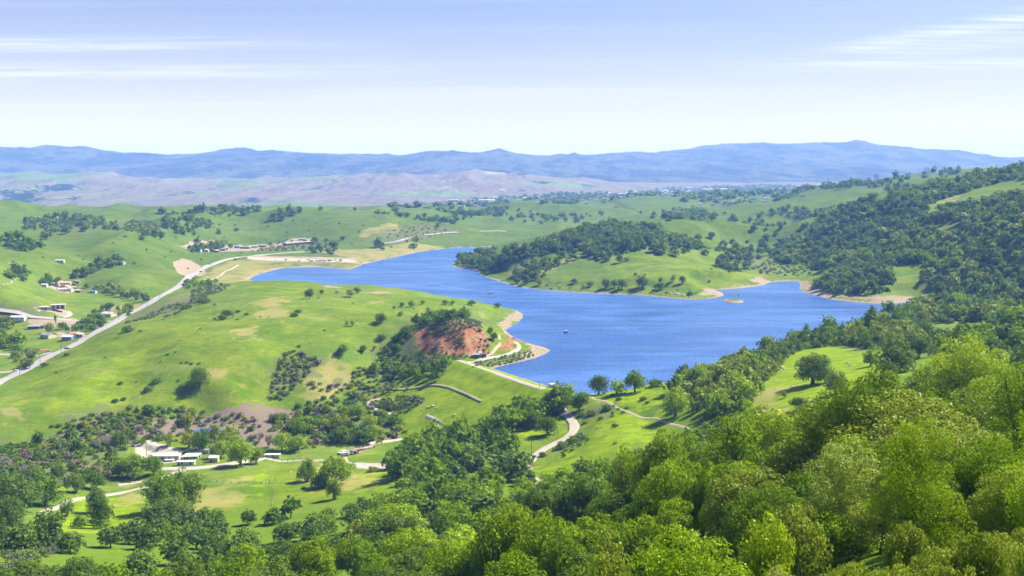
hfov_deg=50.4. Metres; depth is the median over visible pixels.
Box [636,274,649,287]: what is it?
oak tree
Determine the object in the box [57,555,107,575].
oak tree
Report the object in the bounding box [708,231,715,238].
oak tree
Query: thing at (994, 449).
oak tree
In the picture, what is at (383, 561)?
oak tree
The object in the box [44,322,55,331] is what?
oak tree
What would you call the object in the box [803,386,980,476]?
oak tree
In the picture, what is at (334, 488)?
oak tree
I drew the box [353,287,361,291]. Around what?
oak tree
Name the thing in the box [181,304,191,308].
bush
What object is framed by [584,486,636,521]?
oak tree
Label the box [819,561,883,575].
bush
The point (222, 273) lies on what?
road
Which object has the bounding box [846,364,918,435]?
oak tree
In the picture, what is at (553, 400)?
oak tree
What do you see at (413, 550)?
oak tree
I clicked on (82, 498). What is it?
road
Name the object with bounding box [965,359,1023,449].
oak tree
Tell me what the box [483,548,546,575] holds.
oak tree
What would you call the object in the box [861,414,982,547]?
oak tree
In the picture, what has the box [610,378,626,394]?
oak tree
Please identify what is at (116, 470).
oak tree
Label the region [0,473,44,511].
oak tree
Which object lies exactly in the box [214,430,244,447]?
oak tree
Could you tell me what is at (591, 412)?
bush
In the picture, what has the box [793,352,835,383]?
oak tree
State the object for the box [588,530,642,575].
oak tree
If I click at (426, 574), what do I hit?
oak tree
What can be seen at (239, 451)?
oak tree
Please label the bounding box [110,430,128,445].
oak tree
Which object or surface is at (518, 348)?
road
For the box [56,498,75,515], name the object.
oak tree
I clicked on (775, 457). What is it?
oak tree
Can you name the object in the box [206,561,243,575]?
oak tree
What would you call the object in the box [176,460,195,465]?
trailer
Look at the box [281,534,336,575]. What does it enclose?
oak tree
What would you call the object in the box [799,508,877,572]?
oak tree
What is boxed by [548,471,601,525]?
oak tree
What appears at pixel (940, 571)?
bush
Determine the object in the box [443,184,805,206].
distant town
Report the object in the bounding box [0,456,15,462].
bare tree
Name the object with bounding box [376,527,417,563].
oak tree
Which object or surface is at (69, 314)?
road
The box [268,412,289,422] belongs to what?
oak tree
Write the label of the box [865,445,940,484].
oak tree
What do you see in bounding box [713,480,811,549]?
oak tree
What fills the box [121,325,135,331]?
bush
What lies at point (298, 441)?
oak tree
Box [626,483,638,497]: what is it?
oak tree
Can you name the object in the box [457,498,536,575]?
oak tree
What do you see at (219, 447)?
oak tree
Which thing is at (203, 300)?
bush
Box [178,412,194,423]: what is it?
oak tree
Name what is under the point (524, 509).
oak tree
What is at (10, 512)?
oak tree
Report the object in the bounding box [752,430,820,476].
oak tree
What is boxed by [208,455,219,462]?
pump house
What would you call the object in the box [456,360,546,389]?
road
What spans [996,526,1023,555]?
bush
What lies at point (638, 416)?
track
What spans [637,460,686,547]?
oak tree
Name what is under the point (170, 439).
oak tree
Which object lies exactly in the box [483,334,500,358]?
track
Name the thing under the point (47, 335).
house
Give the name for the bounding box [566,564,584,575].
oak tree
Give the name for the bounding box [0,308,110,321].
road
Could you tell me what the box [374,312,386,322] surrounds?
oak tree
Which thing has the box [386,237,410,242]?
road
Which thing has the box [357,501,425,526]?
oak tree
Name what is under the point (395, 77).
sky
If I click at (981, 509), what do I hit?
oak tree
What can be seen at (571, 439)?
bush
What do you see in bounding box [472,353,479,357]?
hut
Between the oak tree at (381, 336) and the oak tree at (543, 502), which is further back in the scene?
the oak tree at (381, 336)
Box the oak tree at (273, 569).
[251,554,302,575]
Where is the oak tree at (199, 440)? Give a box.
[189,427,211,448]
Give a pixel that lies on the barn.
(66, 282)
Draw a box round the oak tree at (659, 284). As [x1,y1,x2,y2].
[655,282,663,289]
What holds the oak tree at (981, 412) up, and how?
on the ground at (238, 354)
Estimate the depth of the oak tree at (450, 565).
187.29 m
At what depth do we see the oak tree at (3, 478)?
542.75 m
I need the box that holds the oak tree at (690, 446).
[674,433,710,466]
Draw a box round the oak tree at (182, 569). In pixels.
[161,547,216,575]
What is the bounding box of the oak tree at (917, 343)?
[905,333,937,358]
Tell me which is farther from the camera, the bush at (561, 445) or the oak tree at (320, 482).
the bush at (561, 445)
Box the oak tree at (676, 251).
[668,249,680,255]
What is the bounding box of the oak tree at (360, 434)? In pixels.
[349,424,378,442]
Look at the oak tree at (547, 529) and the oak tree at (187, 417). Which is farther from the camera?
the oak tree at (187, 417)
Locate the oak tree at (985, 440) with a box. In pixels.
[954,431,1012,458]
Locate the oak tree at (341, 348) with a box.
[336,344,348,354]
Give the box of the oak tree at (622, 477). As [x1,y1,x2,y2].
[610,441,643,494]
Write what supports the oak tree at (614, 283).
on the ground at (238, 354)
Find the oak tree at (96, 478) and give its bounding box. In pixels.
[83,469,106,488]
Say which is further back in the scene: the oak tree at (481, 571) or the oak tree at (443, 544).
the oak tree at (443, 544)
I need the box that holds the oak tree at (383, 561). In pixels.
[354,553,415,575]
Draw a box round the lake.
[249,247,905,394]
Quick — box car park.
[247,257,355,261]
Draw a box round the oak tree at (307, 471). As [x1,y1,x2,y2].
[296,458,316,481]
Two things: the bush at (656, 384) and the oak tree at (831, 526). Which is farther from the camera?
the bush at (656, 384)
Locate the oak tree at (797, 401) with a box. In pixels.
[788,396,807,408]
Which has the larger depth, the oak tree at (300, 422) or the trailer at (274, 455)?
the oak tree at (300, 422)
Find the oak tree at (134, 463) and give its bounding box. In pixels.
[115,453,147,479]
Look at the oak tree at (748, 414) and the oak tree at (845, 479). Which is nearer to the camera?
the oak tree at (845, 479)
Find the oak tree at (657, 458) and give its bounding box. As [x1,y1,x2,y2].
[632,427,692,486]
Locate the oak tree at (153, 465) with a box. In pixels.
[143,454,163,473]
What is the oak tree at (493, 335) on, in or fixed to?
on the ground at (238, 354)
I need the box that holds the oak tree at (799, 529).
[749,502,833,575]
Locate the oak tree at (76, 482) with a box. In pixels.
[64,472,85,492]
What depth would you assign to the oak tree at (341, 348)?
853.40 m
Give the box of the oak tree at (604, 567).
[577,524,633,575]
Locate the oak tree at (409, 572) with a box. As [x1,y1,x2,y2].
[395,569,416,575]
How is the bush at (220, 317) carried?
on the ground at (238, 354)
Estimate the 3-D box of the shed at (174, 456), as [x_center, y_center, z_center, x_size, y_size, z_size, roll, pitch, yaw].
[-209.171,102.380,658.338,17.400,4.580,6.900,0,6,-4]
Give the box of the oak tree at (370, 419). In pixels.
[361,414,382,439]
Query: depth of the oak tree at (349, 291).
1064.48 m
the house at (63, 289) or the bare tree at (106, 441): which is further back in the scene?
the house at (63, 289)
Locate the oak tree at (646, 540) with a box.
[603,512,669,575]
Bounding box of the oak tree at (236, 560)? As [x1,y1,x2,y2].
[215,556,253,575]
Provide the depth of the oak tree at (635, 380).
676.00 m
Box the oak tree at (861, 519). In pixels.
[849,457,907,552]
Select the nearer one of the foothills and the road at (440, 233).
the road at (440, 233)
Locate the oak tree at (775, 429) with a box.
[742,412,801,472]
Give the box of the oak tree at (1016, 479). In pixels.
[980,461,1023,533]
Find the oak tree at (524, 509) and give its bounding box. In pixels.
[506,506,553,529]
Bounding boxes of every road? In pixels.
[0,250,318,384]
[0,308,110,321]
[0,352,50,356]
[39,487,147,512]
[63,311,72,317]
[118,469,185,485]
[161,460,260,470]
[210,265,238,279]
[259,457,323,461]
[366,414,441,445]
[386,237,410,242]
[422,232,458,234]
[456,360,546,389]
[468,341,520,362]
[520,407,579,467]
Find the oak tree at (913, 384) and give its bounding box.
[901,367,931,418]
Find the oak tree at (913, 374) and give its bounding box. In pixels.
[912,368,932,380]
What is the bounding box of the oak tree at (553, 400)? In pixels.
[540,395,562,414]
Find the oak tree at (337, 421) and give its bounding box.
[326,413,350,428]
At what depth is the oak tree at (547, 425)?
624.17 m
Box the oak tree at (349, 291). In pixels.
[346,288,353,296]
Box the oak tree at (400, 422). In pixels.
[395,419,405,425]
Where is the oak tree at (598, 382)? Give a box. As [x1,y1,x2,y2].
[587,375,609,394]
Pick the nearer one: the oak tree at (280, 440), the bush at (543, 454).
the bush at (543, 454)
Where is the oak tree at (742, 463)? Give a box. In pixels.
[702,460,772,503]
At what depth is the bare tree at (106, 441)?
681.15 m
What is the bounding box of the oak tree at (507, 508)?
[495,502,517,519]
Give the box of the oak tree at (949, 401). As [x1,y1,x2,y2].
[920,387,974,431]
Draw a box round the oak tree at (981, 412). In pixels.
[951,375,1020,438]
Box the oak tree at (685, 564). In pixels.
[627,523,753,575]
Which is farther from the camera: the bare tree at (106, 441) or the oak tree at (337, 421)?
the oak tree at (337, 421)
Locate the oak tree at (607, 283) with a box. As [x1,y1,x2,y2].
[602,277,610,288]
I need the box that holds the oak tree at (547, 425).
[533,416,559,434]
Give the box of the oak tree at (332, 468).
[318,455,355,481]
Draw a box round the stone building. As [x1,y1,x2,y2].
[33,304,65,309]
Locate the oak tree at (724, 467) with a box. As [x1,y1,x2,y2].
[697,459,742,537]
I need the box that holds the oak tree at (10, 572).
[3,571,23,575]
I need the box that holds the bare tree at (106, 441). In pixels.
[92,437,111,445]
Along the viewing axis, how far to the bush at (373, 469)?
609.50 m
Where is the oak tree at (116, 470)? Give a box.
[108,460,125,476]
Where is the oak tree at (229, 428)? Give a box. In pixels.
[222,424,239,432]
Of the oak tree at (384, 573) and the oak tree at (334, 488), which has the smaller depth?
the oak tree at (384, 573)
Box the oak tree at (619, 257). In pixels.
[615,254,623,262]
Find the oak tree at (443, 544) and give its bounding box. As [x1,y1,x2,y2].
[416,538,468,574]
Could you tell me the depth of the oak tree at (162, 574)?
225.09 m
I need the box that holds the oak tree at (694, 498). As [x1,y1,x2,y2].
[669,460,723,539]
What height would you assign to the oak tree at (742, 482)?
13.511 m
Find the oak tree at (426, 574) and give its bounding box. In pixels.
[413,571,438,575]
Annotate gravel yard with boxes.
[134,440,181,458]
[356,464,386,470]
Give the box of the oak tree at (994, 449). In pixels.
[945,440,1018,476]
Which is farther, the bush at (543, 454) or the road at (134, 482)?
the road at (134, 482)
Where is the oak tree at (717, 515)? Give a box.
[697,475,745,564]
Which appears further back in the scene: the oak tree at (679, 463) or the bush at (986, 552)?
the oak tree at (679, 463)
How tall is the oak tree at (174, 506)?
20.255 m
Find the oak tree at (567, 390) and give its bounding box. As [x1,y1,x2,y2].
[554,382,575,409]
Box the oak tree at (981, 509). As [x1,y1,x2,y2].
[965,467,1023,536]
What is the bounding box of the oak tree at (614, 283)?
[611,279,617,287]
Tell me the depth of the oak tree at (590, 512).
253.34 m
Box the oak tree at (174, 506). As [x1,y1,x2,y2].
[142,496,191,523]
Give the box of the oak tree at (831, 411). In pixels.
[794,378,887,485]
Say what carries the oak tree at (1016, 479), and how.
on the ground at (238, 354)
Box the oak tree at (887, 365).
[874,359,898,373]
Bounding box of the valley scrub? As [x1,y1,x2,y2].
[0,215,813,571]
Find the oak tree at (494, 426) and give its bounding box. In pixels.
[487,415,499,429]
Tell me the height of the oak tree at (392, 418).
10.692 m
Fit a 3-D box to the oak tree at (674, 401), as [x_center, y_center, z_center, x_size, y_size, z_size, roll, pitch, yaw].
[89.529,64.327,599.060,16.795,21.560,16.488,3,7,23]
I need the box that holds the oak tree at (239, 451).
[226,438,254,465]
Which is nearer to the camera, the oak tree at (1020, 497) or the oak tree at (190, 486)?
the oak tree at (1020, 497)
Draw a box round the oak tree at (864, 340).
[858,331,870,348]
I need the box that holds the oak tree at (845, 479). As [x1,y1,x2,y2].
[798,436,880,553]
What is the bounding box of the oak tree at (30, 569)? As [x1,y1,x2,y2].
[0,557,53,575]
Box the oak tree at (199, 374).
[187,365,210,388]
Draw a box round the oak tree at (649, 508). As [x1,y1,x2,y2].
[628,466,693,529]
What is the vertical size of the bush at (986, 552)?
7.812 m
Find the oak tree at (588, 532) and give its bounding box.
[567,511,623,559]
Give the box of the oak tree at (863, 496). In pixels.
[838,467,895,546]
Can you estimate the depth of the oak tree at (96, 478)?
592.46 m
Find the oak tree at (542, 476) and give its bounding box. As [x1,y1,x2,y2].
[538,471,551,482]
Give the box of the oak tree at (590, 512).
[583,494,618,523]
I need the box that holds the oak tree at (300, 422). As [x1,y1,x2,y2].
[287,415,320,434]
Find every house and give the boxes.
[10,315,26,320]
[39,332,56,338]
[57,288,66,291]
[61,335,75,340]
[101,311,116,316]
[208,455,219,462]
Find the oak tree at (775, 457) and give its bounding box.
[754,440,832,488]
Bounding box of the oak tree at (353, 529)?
[342,519,366,538]
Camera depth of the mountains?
11777.78 m
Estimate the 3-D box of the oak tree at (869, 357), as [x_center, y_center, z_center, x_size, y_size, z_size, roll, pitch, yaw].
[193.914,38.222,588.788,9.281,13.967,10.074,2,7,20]
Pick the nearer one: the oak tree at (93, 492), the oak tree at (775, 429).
the oak tree at (775, 429)
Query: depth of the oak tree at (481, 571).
181.43 m
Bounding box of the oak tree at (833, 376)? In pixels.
[822,371,847,393]
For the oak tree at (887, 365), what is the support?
on the ground at (238, 354)
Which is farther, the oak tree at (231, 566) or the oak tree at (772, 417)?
the oak tree at (772, 417)
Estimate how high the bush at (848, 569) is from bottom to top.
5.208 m
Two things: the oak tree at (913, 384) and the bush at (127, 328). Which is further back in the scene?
the bush at (127, 328)
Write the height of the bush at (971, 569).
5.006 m
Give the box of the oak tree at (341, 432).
[330,426,354,442]
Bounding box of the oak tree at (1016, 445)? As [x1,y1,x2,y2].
[1000,410,1023,466]
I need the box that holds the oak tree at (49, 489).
[30,473,66,505]
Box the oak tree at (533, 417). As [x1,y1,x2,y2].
[522,409,544,427]
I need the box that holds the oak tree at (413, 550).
[401,543,434,559]
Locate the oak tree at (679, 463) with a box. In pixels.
[633,455,700,501]
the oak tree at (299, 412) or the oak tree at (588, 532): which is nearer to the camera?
the oak tree at (588, 532)
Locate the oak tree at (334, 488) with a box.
[325,476,343,498]
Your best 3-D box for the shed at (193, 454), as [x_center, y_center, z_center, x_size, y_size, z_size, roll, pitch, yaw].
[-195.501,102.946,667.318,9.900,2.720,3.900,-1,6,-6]
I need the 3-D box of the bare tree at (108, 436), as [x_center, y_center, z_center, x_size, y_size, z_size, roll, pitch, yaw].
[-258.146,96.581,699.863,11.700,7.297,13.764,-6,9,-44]
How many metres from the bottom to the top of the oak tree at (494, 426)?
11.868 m
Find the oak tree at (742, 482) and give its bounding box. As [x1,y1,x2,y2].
[705,466,787,543]
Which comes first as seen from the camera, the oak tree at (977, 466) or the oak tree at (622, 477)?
the oak tree at (977, 466)
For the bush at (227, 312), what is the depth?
943.68 m
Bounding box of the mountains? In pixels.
[0,140,1023,182]
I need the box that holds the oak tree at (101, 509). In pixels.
[85,494,114,529]
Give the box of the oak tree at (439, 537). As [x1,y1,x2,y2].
[419,534,453,554]
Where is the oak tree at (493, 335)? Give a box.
[490,332,497,339]
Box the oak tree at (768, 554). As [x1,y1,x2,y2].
[737,511,796,575]
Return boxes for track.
[390,384,481,401]
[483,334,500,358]
[588,394,694,430]
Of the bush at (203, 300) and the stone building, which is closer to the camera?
the bush at (203, 300)
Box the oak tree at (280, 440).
[270,431,291,451]
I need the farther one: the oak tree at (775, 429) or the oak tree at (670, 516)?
the oak tree at (775, 429)
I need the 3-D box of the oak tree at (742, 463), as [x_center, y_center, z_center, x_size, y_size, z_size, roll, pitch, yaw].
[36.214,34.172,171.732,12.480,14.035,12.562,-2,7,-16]
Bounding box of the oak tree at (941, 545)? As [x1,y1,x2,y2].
[878,475,965,550]
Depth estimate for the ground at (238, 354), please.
927.41 m
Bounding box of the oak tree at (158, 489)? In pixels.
[140,471,186,504]
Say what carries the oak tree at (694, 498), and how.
on the ground at (238, 354)
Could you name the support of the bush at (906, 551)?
on the ground at (238, 354)
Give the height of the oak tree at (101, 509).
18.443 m
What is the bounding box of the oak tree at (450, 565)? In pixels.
[420,539,482,575]
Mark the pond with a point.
(196, 430)
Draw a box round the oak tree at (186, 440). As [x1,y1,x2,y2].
[179,431,193,447]
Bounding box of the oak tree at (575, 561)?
[556,544,614,575]
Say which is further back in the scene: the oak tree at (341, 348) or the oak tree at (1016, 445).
the oak tree at (341, 348)
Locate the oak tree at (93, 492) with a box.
[85,486,109,508]
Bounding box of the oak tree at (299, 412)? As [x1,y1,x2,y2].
[295,410,302,416]
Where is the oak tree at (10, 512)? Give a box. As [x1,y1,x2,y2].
[0,495,25,528]
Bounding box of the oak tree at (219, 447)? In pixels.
[209,439,231,458]
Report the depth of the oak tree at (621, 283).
1282.12 m
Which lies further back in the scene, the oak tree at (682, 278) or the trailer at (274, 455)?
the oak tree at (682, 278)
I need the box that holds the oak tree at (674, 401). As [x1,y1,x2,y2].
[659,385,689,416]
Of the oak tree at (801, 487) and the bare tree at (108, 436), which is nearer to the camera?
the oak tree at (801, 487)
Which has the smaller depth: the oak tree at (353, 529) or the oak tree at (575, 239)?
the oak tree at (353, 529)
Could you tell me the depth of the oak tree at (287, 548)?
319.90 m
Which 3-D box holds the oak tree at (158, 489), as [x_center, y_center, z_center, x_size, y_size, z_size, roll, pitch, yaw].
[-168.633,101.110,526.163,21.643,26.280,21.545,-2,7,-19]
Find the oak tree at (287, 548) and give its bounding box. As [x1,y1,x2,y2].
[272,541,313,561]
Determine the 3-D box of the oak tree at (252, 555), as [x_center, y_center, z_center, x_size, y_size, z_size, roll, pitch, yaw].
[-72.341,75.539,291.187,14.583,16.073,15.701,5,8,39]
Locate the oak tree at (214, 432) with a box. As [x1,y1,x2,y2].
[208,424,221,441]
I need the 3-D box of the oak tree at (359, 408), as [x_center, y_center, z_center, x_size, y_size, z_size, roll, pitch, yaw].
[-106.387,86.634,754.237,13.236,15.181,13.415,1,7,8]
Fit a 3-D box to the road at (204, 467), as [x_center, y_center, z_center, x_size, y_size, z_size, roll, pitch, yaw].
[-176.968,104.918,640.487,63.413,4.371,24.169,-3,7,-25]
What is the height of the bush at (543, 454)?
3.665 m
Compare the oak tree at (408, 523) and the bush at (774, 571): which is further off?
the oak tree at (408, 523)
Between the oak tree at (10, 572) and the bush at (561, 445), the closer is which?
the oak tree at (10, 572)
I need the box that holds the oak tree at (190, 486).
[171,466,206,505]
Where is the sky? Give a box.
[0,0,1023,157]
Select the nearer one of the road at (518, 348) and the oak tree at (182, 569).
the oak tree at (182, 569)
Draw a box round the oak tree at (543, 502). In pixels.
[515,487,563,524]
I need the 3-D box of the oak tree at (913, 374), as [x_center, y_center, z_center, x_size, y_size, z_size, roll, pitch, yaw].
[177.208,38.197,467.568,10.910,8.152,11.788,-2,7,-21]
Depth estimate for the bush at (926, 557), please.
72.42 m
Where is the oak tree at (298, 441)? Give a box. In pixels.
[290,434,306,449]
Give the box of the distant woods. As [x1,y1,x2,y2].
[0,160,1023,575]
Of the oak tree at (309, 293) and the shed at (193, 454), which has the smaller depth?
the shed at (193, 454)
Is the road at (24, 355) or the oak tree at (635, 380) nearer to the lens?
the oak tree at (635, 380)
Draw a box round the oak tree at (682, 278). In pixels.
[679,276,685,283]
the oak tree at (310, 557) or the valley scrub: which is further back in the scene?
the valley scrub
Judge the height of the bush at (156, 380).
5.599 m
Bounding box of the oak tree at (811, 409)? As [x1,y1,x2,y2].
[786,398,834,449]
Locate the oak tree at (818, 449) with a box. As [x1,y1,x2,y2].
[774,396,838,483]
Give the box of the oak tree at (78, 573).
[73,570,101,575]
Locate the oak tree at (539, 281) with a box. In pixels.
[535,277,542,285]
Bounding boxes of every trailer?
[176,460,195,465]
[264,453,280,457]
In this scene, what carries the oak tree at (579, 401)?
on the ground at (238, 354)
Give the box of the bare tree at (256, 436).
[252,432,264,440]
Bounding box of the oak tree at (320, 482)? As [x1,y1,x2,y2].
[310,471,329,488]
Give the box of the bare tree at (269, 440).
[264,434,272,447]
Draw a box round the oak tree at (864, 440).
[817,432,874,495]
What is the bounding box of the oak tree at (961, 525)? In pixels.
[951,472,1009,538]
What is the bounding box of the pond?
[193,428,222,432]
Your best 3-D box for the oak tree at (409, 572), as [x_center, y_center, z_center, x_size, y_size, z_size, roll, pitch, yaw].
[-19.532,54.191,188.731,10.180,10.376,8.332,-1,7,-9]
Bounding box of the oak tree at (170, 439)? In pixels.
[164,434,175,445]
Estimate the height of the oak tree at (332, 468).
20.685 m
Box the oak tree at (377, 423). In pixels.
[371,416,384,425]
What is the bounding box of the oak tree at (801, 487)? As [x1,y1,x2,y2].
[775,470,834,515]
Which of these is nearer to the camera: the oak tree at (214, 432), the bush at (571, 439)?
the bush at (571, 439)
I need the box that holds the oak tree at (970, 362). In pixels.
[910,333,1015,432]
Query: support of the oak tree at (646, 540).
on the ground at (238, 354)
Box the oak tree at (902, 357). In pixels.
[874,336,918,371]
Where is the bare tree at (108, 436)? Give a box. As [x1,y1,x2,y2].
[100,434,113,439]
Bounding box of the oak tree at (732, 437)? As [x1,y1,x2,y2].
[694,411,762,480]
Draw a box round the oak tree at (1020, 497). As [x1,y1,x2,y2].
[1001,422,1023,525]
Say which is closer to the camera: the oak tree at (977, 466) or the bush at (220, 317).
the oak tree at (977, 466)
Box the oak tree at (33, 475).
[10,466,44,485]
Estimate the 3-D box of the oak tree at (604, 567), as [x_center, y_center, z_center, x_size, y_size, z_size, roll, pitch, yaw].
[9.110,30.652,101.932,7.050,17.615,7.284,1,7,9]
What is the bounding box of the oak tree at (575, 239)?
[571,236,580,246]
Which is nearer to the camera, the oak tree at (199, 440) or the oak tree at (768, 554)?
the oak tree at (768, 554)
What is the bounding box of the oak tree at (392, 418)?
[383,413,402,423]
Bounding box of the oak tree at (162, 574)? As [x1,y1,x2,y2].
[150,570,175,575]
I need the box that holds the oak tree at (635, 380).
[624,369,647,392]
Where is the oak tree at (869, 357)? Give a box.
[862,346,877,365]
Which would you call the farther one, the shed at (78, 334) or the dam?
the shed at (78, 334)
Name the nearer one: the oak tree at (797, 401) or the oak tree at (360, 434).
the oak tree at (797, 401)
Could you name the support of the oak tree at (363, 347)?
on the ground at (238, 354)
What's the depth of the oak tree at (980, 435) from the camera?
124.91 m
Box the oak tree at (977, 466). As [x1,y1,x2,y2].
[931,436,1023,534]
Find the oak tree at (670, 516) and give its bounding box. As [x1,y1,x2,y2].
[650,496,698,564]
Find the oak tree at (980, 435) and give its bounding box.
[872,418,1005,517]
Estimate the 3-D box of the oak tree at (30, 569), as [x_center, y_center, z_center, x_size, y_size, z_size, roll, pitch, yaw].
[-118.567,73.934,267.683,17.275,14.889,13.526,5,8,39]
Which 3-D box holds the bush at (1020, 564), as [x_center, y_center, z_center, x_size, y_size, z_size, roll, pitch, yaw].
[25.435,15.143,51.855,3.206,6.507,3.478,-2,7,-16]
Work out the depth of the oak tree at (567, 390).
663.98 m
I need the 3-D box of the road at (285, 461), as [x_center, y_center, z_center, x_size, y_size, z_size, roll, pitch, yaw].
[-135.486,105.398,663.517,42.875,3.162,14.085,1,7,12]
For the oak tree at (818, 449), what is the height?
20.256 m
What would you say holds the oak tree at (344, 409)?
on the ground at (238, 354)
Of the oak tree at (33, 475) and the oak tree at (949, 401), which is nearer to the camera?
the oak tree at (949, 401)
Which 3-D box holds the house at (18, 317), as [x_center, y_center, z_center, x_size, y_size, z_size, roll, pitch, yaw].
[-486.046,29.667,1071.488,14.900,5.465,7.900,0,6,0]
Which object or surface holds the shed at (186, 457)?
on the ground at (238, 354)
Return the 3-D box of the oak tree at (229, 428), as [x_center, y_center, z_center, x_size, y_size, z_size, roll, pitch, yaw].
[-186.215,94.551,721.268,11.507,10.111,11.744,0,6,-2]
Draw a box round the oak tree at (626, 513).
[619,502,652,534]
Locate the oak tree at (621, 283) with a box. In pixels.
[617,278,628,288]
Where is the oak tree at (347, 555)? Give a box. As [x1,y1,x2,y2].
[332,534,379,575]
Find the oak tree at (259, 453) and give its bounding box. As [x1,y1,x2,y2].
[246,446,264,463]
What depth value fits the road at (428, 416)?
714.12 m
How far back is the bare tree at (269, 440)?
693.87 m
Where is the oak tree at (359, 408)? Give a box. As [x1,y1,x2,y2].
[349,402,366,419]
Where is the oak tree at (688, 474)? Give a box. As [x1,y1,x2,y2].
[664,467,695,485]
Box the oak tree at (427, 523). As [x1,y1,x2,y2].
[413,518,430,529]
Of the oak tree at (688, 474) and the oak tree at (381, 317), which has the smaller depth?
the oak tree at (688, 474)
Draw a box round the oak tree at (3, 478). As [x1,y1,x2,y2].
[0,472,16,499]
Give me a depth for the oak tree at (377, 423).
734.97 m
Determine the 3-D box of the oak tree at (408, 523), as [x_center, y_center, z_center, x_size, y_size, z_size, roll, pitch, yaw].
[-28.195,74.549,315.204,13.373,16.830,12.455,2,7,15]
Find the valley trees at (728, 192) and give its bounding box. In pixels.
[386,183,797,212]
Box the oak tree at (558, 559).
[534,532,592,575]
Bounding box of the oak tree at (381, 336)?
[376,333,386,339]
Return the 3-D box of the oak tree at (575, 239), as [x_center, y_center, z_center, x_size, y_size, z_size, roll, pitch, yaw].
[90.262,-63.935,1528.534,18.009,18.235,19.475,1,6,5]
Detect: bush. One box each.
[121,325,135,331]
[143,386,153,390]
[151,377,162,383]
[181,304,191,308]
[196,297,211,303]
[217,314,228,319]
[220,310,234,315]
[289,312,298,316]
[367,466,378,472]
[538,451,547,456]
[556,442,567,449]
[566,437,580,443]
[576,412,585,416]
[585,409,597,415]
[600,404,612,409]
[647,378,663,387]
[765,563,794,575]
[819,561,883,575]
[830,561,857,575]
[870,563,912,575]
[882,520,932,573]
[903,558,962,575]
[906,543,958,575]
[938,517,1011,575]
[954,530,1023,559]
[963,563,975,575]
[985,541,1023,575]
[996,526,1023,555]
[1011,546,1023,575]
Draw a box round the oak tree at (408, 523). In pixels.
[398,518,433,537]
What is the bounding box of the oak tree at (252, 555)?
[212,541,269,575]
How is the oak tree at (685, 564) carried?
on the ground at (238, 354)
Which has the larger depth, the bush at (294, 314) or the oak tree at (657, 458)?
the bush at (294, 314)
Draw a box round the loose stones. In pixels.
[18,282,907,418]
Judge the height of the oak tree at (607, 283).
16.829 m
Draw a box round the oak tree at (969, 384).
[958,372,1022,412]
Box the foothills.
[0,169,839,207]
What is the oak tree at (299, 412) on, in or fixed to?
on the ground at (238, 354)
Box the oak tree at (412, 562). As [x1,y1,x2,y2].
[389,546,426,575]
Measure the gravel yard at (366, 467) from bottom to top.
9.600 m
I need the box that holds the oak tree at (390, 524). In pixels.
[364,514,417,543]
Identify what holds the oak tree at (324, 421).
on the ground at (238, 354)
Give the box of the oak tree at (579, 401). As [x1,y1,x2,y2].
[570,391,589,410]
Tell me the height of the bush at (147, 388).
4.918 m
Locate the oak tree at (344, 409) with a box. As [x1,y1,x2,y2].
[338,404,350,413]
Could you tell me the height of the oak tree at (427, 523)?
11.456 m
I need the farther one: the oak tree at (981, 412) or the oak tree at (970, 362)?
the oak tree at (970, 362)
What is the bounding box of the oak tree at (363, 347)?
[359,345,367,351]
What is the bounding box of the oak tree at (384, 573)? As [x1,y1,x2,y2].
[364,565,398,575]
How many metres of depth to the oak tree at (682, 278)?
1274.46 m
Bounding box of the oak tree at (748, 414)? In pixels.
[731,399,780,443]
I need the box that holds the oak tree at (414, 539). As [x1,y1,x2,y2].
[379,524,435,573]
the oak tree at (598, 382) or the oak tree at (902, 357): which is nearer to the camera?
the oak tree at (902, 357)
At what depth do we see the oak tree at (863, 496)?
117.06 m
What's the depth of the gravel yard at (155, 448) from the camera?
686.91 m
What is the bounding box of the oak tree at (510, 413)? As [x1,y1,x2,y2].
[499,405,522,427]
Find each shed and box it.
[27,325,40,328]
[55,259,64,262]
[76,332,86,337]
[151,453,180,460]
[182,454,199,459]
[184,453,201,456]
[185,449,209,453]
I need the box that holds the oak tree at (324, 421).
[319,418,328,426]
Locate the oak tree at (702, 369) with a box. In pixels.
[686,362,707,378]
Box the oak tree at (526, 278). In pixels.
[521,275,529,283]
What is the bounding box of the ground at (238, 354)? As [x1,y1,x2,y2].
[0,168,1023,575]
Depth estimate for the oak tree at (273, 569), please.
218.56 m
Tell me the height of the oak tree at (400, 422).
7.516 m
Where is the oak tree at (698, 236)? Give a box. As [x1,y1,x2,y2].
[693,232,702,238]
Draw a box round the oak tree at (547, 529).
[511,506,578,568]
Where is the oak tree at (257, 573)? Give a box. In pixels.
[234,569,280,575]
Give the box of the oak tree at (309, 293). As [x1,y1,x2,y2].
[304,288,313,298]
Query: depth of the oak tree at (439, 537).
240.04 m
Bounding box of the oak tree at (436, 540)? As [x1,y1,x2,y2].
[401,527,439,542]
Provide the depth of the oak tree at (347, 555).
280.65 m
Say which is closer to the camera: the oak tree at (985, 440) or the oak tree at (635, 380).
the oak tree at (985, 440)
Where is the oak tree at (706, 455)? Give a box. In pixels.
[700,433,754,468]
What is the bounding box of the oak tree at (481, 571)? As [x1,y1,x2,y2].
[465,548,509,575]
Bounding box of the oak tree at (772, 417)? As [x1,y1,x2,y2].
[741,407,797,448]
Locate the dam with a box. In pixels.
[376,358,556,440]
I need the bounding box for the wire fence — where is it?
[198,479,274,483]
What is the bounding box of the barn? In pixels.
[58,281,71,284]
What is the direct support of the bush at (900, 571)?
on the ground at (238, 354)

